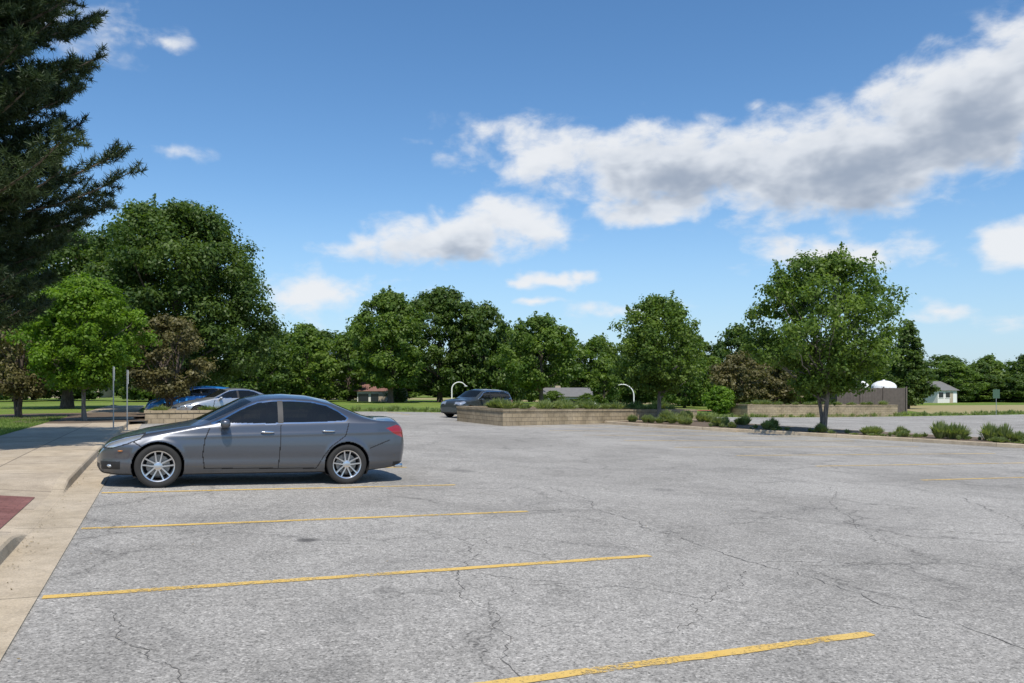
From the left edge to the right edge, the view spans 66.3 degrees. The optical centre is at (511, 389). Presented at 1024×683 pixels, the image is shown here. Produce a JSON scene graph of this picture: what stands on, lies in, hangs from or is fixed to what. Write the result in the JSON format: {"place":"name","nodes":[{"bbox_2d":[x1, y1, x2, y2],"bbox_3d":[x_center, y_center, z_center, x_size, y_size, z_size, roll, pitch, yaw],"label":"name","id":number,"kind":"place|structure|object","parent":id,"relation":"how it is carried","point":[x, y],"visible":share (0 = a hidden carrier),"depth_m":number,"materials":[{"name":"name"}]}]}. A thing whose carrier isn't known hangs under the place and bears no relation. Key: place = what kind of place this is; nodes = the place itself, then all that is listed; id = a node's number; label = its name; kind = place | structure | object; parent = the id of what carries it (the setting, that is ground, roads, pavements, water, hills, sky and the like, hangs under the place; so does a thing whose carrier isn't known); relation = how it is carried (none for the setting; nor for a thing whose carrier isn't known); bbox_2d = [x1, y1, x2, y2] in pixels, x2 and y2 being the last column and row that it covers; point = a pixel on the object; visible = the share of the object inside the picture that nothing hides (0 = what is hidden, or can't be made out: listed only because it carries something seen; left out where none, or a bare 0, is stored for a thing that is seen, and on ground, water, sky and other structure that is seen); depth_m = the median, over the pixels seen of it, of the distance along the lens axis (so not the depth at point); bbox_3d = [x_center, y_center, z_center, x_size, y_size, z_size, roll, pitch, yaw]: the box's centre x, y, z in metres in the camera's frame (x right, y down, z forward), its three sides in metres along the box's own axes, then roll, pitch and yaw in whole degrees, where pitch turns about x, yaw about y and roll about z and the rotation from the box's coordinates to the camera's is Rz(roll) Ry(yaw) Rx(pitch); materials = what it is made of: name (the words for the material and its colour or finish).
{"place":"outdoors","nodes":[
{"label":"outdoors","id":0,"kind":"place"},
{"bbox_2d":[0,403,116,435],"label":"lawn","id":1,"kind":"structure","parent":0,"point":[30,408],"depth_m":42.72,"materials":[{"name":"green plant"}]},
{"bbox_2d":[0,412,144,418],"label":"mulch ring","id":2,"kind":"object","parent":1,"relation":"on","point":[96,415],"visible":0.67,"depth_m":37.15,"materials":[{"name":"brown soil"}]},
{"bbox_2d":[0,405,144,535],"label":"sidewalk","id":3,"kind":"structure","parent":0,"point":[37,461],"depth_m":15.57,"materials":[{"name":"concrete"}]},
{"bbox_2d":[0,495,34,527],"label":"brick pad","id":4,"kind":"object","parent":3,"relation":"on","point":[11,507],"visible":1,"depth_m":9.59,"materials":[{"name":"red brick"}]},
{"bbox_2d":[14,418,146,422],"bbox_3d":[-17.029,1.214,31.021,4.946,0.006,4.946,0,0,0],"label":"mulch ring","id":5,"kind":"object","parent":3,"relation":"on","point":[100,420],"visible":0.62,"depth_m":31.19,"materials":[{"name":"brown soil"}]},
{"bbox_2d":[1,272,162,420],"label":"young maple tree","id":6,"kind":"object","parent":5,"relation":"on","point":[99,309],"visible":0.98,"depth_m":30.18,"materials":[{"name":"green plant"}]},
{"bbox_2d":[127,370,128,430],"bbox_3d":[-12.748,0.383,26.001,0.053,2.100,0.300,0,0,-31],"label":"parking sign","id":7,"kind":"object","parent":3,"relation":"on","point":[127,396],"visible":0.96,"depth_m":25.98,"materials":[{"name":"metal"}]},
{"bbox_2d":[0,412,1023,682],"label":"parking lot","id":8,"kind":"structure","parent":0,"point":[952,586],"depth_m":7.36,"materials":[{"name":"grey asphalt"}]},
{"bbox_2d":[0,411,144,661],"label":"curb","id":9,"kind":"structure","parent":8,"relation":"on","point":[49,545],"depth_m":7.82,"materials":[{"name":"concrete"}]},
{"bbox_2d":[145,386,228,408],"bbox_3d":[-16.361,0.565,40.299,4.456,1.559,2.179,0,0,-30],"label":"parked hatchback","id":10,"kind":"object","parent":8,"relation":"on","point":[198,392],"visible":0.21,"depth_m":39.58,"materials":[{"name":"blue paint"}]},
{"bbox_2d":[171,388,261,409],"bbox_3d":[-13.128,0.627,36.170,4.756,1.454,2.179,0,0,-38],"label":"parked car","id":11,"kind":"object","parent":8,"relation":"on","point":[219,398],"visible":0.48,"depth_m":35.23,"materials":[{"name":"silver metal"}]},
{"bbox_2d":[97,394,403,487],"bbox_3d":[-4.272,0.785,13.225,4.756,1.454,2.179,2,0,-24],"label":"parked car","id":12,"kind":"object","parent":8,"relation":"on","point":[274,433],"visible":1,"depth_m":12.51,"materials":[{"name":"grey metal"}]},
{"bbox_2d":[440,389,512,416],"bbox_3d":[-1.981,0.750,44.852,2.179,1.659,4.456,2,0,42],"label":"parked suv","id":13,"kind":"object","parent":8,"relation":"on","point":[474,397],"visible":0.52,"depth_m":43.95,"materials":[{"name":"blue paint"}]},
{"bbox_2d":[6,449,1000,658],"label":"leaf litter","id":14,"kind":"object","parent":8,"relation":"on","point":[224,555],"visible":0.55,"depth_m":7.67,"materials":[{"name":"brown plant"}]},
{"bbox_2d":[42,412,1023,682],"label":"parking stripes","id":15,"kind":"object","parent":8,"relation":"on","point":[668,660],"visible":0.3,"depth_m":6.09,"materials":[{"name":"yellow paint"}]},
{"bbox_2d":[112,435,1023,682],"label":"pavement cracks","id":16,"kind":"object","parent":8,"relation":"on","point":[635,587],"visible":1,"depth_m":6.98,"materials":[{"name":"black asphalt"}]},
{"bbox_2d":[604,419,1023,447],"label":"planting bed","id":17,"kind":"object","parent":8,"relation":"on","point":[804,431],"visible":0.6,"depth_m":35.54,"materials":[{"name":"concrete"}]},
{"bbox_2d":[596,290,721,417],"bbox_3d":[8.445,-1.971,45.257,5.941,7.739,6.544,0,0,-37],"label":"maple tree","id":18,"kind":"object","parent":17,"relation":"on","point":[649,379],"visible":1,"depth_m":44.17,"materials":[{"name":"green plant"}]},
{"bbox_2d":[731,241,916,431],"bbox_3d":[14.724,-2.304,35.790,8.148,8.801,8.588,0,0,0],"label":"maple tree","id":19,"kind":"object","parent":17,"relation":"on","point":[803,359],"visible":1,"depth_m":34.91,"materials":[{"name":"green plant"}]},
{"bbox_2d":[627,408,1023,443],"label":"shrubs","id":20,"kind":"object","parent":17,"relation":"on","point":[988,431],"visible":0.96,"depth_m":34.51,"materials":[{"name":"green plant"}]},
{"bbox_2d":[0,395,1023,416],"bbox_3d":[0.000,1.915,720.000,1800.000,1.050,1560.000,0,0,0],"label":"ground","id":21,"kind":"structure","parent":0,"point":[346,404],"depth_m":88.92,"materials":[{"name":"green plant"}]},
{"bbox_2d":[0,323,77,416],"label":"crabapple tree","id":22,"kind":"object","parent":21,"relation":"on","point":[15,382],"visible":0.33,"depth_m":34.21,"materials":[{"name":"brown plant"}]},
{"bbox_2d":[29,388,112,397],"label":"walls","id":23,"kind":"structure","parent":21,"relation":"on","point":[108,393],"depth_m":143.48,"materials":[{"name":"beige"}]},
{"bbox_2d":[0,0,148,334],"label":"pine tree","id":24,"kind":"object","parent":21,"relation":"on","point":[29,91],"visible":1,"depth_m":16.21,"materials":[{"name":"green plant"}]},
{"bbox_2d":[0,223,158,408],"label":"oak tree","id":25,"kind":"object","parent":21,"relation":"on","point":[62,266],"visible":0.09,"depth_m":50.31,"materials":[{"name":"green plant"}]},
{"bbox_2d":[113,366,114,427],"bbox_3d":[-12.948,0.332,25.501,0.053,2.200,0.300,0,0,-30],"label":"parking sign","id":26,"kind":"object","parent":21,"relation":"on","point":[113,392],"visible":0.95,"depth_m":25.48,"materials":[{"name":"metal"}]},
{"bbox_2d":[124,313,219,408],"bbox_3d":[-16.804,-1.173,38.188,4.522,5.065,4.110,0,0,0],"label":"crabapple tree","id":27,"kind":"object","parent":21,"relation":"on","point":[167,385],"visible":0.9,"depth_m":37.52,"materials":[{"name":"brown plant"}]},
{"bbox_2d":[145,413,205,423],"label":"wall","id":28,"kind":"structure","parent":21,"relation":"on","point":[154,418],"depth_m":31.71,"materials":[{"name":"beige stone"}]},
{"bbox_2d":[144,409,211,412],"bbox_3d":[-12.378,0.994,34.070,6.461,0.338,3.161,0,0,-24],"label":"cap","id":29,"kind":"object","parent":28,"relation":"on","point":[174,411],"visible":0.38,"depth_m":31.83,"materials":[{"name":"beige concrete"}]},
{"bbox_2d":[64,193,291,389],"bbox_3d":[-19.612,-5.104,44.814,12.514,12.942,13.020,0,0,0],"label":"oak tree","id":30,"kind":"object","parent":21,"relation":"on","point":[191,244],"visible":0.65,"depth_m":42.59,"materials":[{"name":"green plant"}]},
{"bbox_2d":[357,390,407,401],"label":"walls","id":31,"kind":"structure","parent":21,"relation":"on","point":[369,393],"depth_m":93.72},
{"bbox_2d":[358,393,401,401],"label":"windows","id":32,"kind":"structure","parent":31,"relation":"attached to","point":[362,397],"depth_m":93.72,"materials":[{"name":"grey glass"}]},
{"bbox_2d":[353,381,410,390],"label":"roof","id":33,"kind":"structure","parent":31,"relation":"on","point":[365,386],"depth_m":94.07,"materials":[{"name":"brown"}]},
{"bbox_2d":[379,392,386,401],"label":"door","id":34,"kind":"structure","parent":31,"relation":"attached to","point":[382,397],"depth_m":93.32,"materials":[{"name":"beige"}]},
{"bbox_2d":[345,285,436,402],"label":"linden tree","id":35,"kind":"object","parent":21,"relation":"on","point":[396,318],"visible":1,"depth_m":83.24,"materials":[{"name":"green plant"}]},
{"bbox_2d":[392,285,489,401],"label":"linden tree","id":36,"kind":"object","parent":21,"relation":"on","point":[444,305],"visible":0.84,"depth_m":90.84,"materials":[{"name":"green plant"}]},
{"bbox_2d":[451,382,467,398],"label":"street lamp","id":37,"kind":"object","parent":21,"relation":"on","point":[454,384],"visible":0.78,"depth_m":85.95,"materials":[{"name":"white metal"}]},
{"bbox_2d":[0,300,1023,407],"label":"distant tree line","id":38,"kind":"object","parent":21,"relation":"on","point":[304,361],"visible":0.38,"depth_m":96.02,"materials":[{"name":"green plant"}]},
{"bbox_2d":[489,311,589,400],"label":"linden tree","id":39,"kind":"object","parent":21,"relation":"on","point":[557,345],"visible":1,"depth_m":76.69,"materials":[{"name":"green plant"}]},
{"bbox_2d":[457,408,696,425],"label":"wall","id":40,"kind":"structure","parent":21,"relation":"on","point":[510,418],"depth_m":38.38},
{"bbox_2d":[456,406,697,410],"bbox_3d":[4.162,1.159,44.273,4.430,0.726,19.564,0,0,40],"label":"cap","id":41,"kind":"object","parent":40,"relation":"on","point":[495,409],"visible":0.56,"depth_m":39.69,"materials":[{"name":"beige concrete"}]},
{"bbox_2d":[585,356,624,403],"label":"young linden tree","id":42,"kind":"object","parent":21,"relation":"on","point":[610,391],"visible":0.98,"depth_m":79.58,"materials":[{"name":"green plant"}]},
{"bbox_2d":[701,385,736,415],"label":"round shrub","id":43,"kind":"object","parent":21,"relation":"on","point":[721,396],"visible":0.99,"depth_m":65.39,"materials":[{"name":"green plant"}]},
{"bbox_2d":[707,350,770,403],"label":"crabapple tree","id":44,"kind":"object","parent":21,"relation":"on","point":[731,371],"visible":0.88,"depth_m":78.40,"materials":[{"name":"brown plant"}]},
{"bbox_2d":[749,361,802,403],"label":"crabapple tree","id":45,"kind":"object","parent":21,"relation":"on","point":[778,386],"visible":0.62,"depth_m":80.62,"materials":[{"name":"brown plant"}]},
{"bbox_2d":[728,405,897,416],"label":"wall","id":46,"kind":"structure","parent":21,"relation":"on","point":[771,411],"depth_m":67.36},
{"bbox_2d":[734,404,897,405],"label":"cap","id":47,"kind":"object","parent":46,"relation":"on","point":[814,405],"visible":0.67,"depth_m":68.36,"materials":[{"name":"beige concrete"}]},
{"bbox_2d":[821,387,906,412],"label":"wooden enclosure","id":48,"kind":"object","parent":21,"relation":"on","point":[894,396],"visible":0.44,"depth_m":74.91,"materials":[{"name":"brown wood"}]},
{"bbox_2d":[871,380,896,387],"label":"storage tank","id":49,"kind":"object","parent":21,"relation":"on","point":[884,383],"visible":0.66,"depth_m":76.22,"materials":[{"name":"white metal"}]},
{"bbox_2d":[883,320,940,408],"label":"spruce tree","id":50,"kind":"object","parent":21,"relation":"on","point":[913,377],"visible":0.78,"depth_m":98.94,"materials":[{"name":"green plant"}]},
{"bbox_2d":[923,390,956,402],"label":"walls","id":51,"kind":"structure","parent":21,"relation":"on","point":[935,398],"depth_m":148.49,"materials":[{"name":"white paint"}]},
{"bbox_2d":[930,381,957,389],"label":"roof","id":52,"kind":"structure","parent":51,"relation":"on","point":[942,385],"depth_m":150.76,"materials":[{"name":"grey"}]},
{"bbox_2d":[939,392,949,397],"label":"windows","id":53,"kind":"structure","parent":51,"relation":"attached to","point":[941,394],"depth_m":148.42,"materials":[{"name":"grey glass"}]},
{"bbox_2d":[950,392,952,402],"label":"door","id":54,"kind":"structure","parent":51,"relation":"attached to","point":[951,397],"depth_m":149.46,"materials":[{"name":"beige wood"}]},
{"bbox_2d":[953,392,955,402],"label":"garage door","id":55,"kind":"structure","parent":51,"relation":"attached to","point":[954,397],"depth_m":149.91,"materials":[{"name":"white paint"}]},
{"bbox_2d":[993,389,999,414],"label":"traffic sign","id":56,"kind":"object","parent":21,"relation":"on","point":[996,393],"visible":0.94,"depth_m":74.99,"materials":[{"name":"metal"}]},
{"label":"walls","id":57,"kind":"object","parent":21,"relation":"on","visible":0},
{"bbox_2d":[538,388,592,396],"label":"roof","id":58,"kind":"structure","parent":57,"relation":"on","point":[571,392],"depth_m":97.61,"materials":[{"name":"grey"}]},
{"bbox_2d":[0,0,1023,370],"label":"sky","id":59,"kind":"structure","parent":0,"point":[573,161],"materials":[{"name":"blue"}]},
{"bbox_2d":[149,397,887,409],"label":"planter plants","id":60,"kind":"object","parent":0,"point":[542,404],"visible":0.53,"depth_m":42.57,"materials":[{"name":"green plant"}]},
{"bbox_2d":[324,398,717,404],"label":"dry field","id":61,"kind":"structure","parent":0,"point":[447,399],"depth_m":126.62,"materials":[{"name":"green plant"}]},
{"bbox_2d":[907,405,1023,413],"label":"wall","id":62,"kind":"structure","parent":0,"point":[950,408],"depth_m":102.43,"materials":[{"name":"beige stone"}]}
]}

